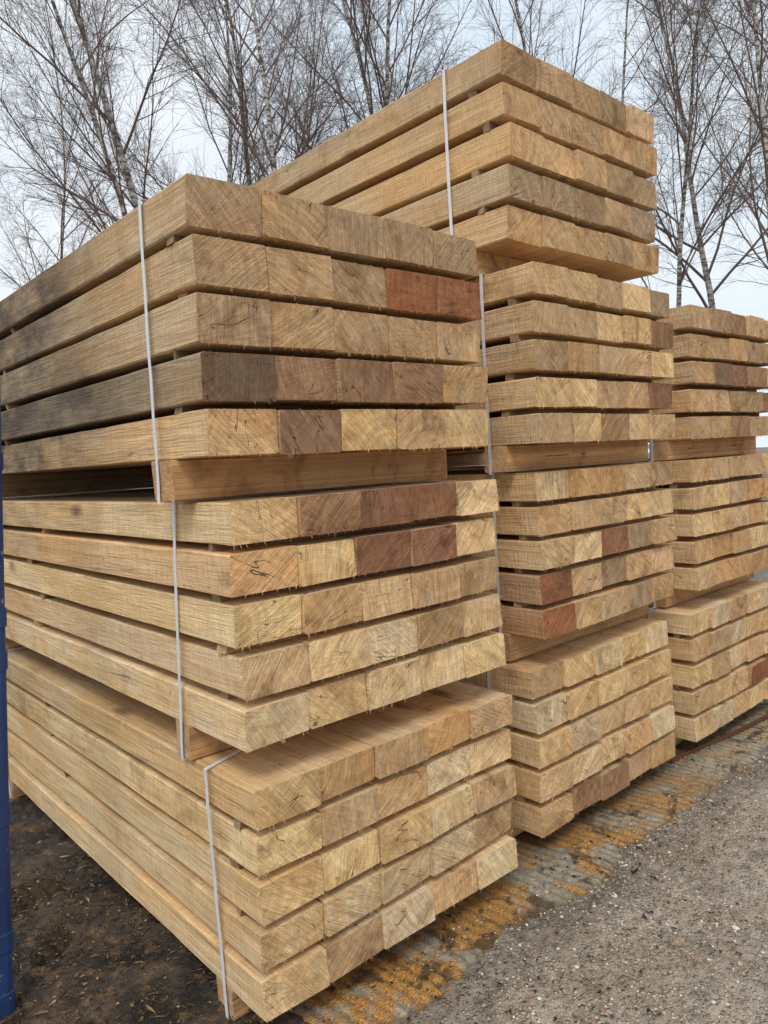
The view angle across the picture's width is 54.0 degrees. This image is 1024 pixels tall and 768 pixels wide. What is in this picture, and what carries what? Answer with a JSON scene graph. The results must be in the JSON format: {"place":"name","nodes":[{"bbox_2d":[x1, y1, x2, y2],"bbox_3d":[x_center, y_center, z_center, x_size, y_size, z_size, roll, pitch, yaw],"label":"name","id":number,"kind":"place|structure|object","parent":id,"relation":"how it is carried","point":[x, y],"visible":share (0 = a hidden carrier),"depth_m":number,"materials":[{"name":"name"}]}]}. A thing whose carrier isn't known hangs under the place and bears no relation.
{"place":"outdoors","nodes":[
{"label":"outdoors","id":0,"kind":"place"},
{"bbox_2d":[0,0,767,452],"label":"sky","id":1,"kind":"structure","parent":0,"point":[742,298],"materials":[{"name":"white"}]},
{"bbox_2d":[7,447,767,1023],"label":"ground","id":2,"kind":"structure","parent":0,"point":[747,871],"depth_m":2.26,"materials":[{"name":"grey gravel"}]},
{"bbox_2d":[0,0,177,291],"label":"birch tree","id":3,"kind":"object","parent":2,"relation":"on","point":[61,237],"visible":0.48,"depth_m":14.50,"materials":[{"name":"brown plant"}]},
{"bbox_2d":[0,0,307,248],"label":"birch tree","id":4,"kind":"object","parent":2,"relation":"on","point":[92,106],"visible":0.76,"depth_m":9.97,"materials":[{"name":"brown plant"}]},
{"bbox_2d":[0,794,309,1023],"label":"soil","id":5,"kind":"structure","parent":2,"relation":"on","point":[32,824],"depth_m":2.33,"materials":[{"name":"brown soil"}]},
{"bbox_2d":[0,401,14,1020],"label":"blue rack post","id":6,"kind":"object","parent":5,"relation":"on","point":[7,997],"visible":0.98,"depth_m":2.07,"materials":[{"name":"metal"}]},
{"bbox_2d":[12,0,433,211],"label":"birch tree","id":7,"kind":"object","parent":2,"relation":"on","point":[255,48],"visible":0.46,"depth_m":12.90,"materials":[{"name":"brown plant"}]},
{"bbox_2d":[88,0,435,184],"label":"birch tree","id":8,"kind":"object","parent":2,"relation":"on","point":[263,76],"visible":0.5,"depth_m":11.21,"materials":[{"name":"brown plant"}]},
{"bbox_2d":[224,0,369,182],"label":"birch tree","id":9,"kind":"object","parent":2,"relation":"on","point":[304,42],"visible":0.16,"depth_m":17.39,"materials":[{"name":"brown plant"}]},
{"bbox_2d":[195,0,496,167],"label":"birch tree","id":10,"kind":"object","parent":2,"relation":"on","point":[346,12],"visible":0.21,"depth_m":13.24,"materials":[{"name":"brown plant"}]},
{"bbox_2d":[0,714,767,1023],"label":"leaf litter","id":11,"kind":"object","parent":2,"relation":"on","point":[333,988],"visible":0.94,"depth_m":2.33,"materials":[{"name":"brown plant"}]},
{"bbox_2d":[240,0,539,157],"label":"birch tree","id":12,"kind":"object","parent":2,"relation":"on","point":[385,82],"visible":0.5,"depth_m":11.86,"materials":[{"name":"brown plant"}]},
{"bbox_2d":[68,699,767,1023],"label":"concrete slab","id":13,"kind":"structure","parent":2,"relation":"on","point":[392,1003],"depth_m":2.59,"materials":[{"name":"grey concrete"}]},
{"bbox_2d":[0,173,518,1022],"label":"timber stack","id":14,"kind":"object","parent":13,"relation":"on","point":[258,743],"visible":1,"depth_m":2.14,"materials":[{"name":"brown wood"}]},
{"bbox_2d":[250,39,676,837],"bbox_3d":[0.023,-0.217,3.920,1.115,2.867,2.710,-7,5,-41],"label":"timber stack","id":15,"kind":"object","parent":13,"relation":"on","point":[528,173],"visible":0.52,"depth_m":2.84,"materials":[{"name":"brown wood"}]},
{"bbox_2d":[446,304,767,744],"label":"timber stack","id":16,"kind":"object","parent":13,"relation":"on","point":[712,611],"visible":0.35,"depth_m":3.69,"materials":[{"name":"brown wood"}]},
{"bbox_2d":[668,714,767,762],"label":"rusty angle iron","id":17,"kind":"object","parent":13,"relation":"on","point":[716,740],"visible":1,"depth_m":3.73,"materials":[{"name":"metal"}]},
{"bbox_2d":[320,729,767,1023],"bbox_3d":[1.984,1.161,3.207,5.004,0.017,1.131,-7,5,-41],"label":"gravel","id":18,"kind":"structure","parent":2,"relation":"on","point":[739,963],"depth_m":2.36,"materials":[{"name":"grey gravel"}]},
{"bbox_2d":[368,0,763,228],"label":"birch tree","id":19,"kind":"object","parent":2,"relation":"on","point":[519,23],"visible":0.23,"depth_m":13.14,"materials":[{"name":"brown plant"}]},
{"bbox_2d":[557,0,767,308],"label":"birch tree","id":20,"kind":"object","parent":2,"relation":"on","point":[705,276],"visible":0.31,"depth_m":15.64,"materials":[{"name":"brown plant"}]},
{"bbox_2d":[606,0,767,306],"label":"birch tree","id":21,"kind":"object","parent":2,"relation":"on","point":[681,274],"visible":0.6,"depth_m":12.18,"materials":[{"name":"brown plant"}]},
{"bbox_2d":[628,0,767,262],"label":"birch tree","id":22,"kind":"object","parent":2,"relation":"on","point":[760,60],"visible":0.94,"depth_m":10.14,"materials":[{"name":"brown plant"}]},
{"bbox_2d":[640,0,767,295],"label":"birch tree","id":23,"kind":"object","parent":2,"relation":"on","point":[739,235],"visible":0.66,"depth_m":13.12,"materials":[{"name":"brown plant"}]}
]}

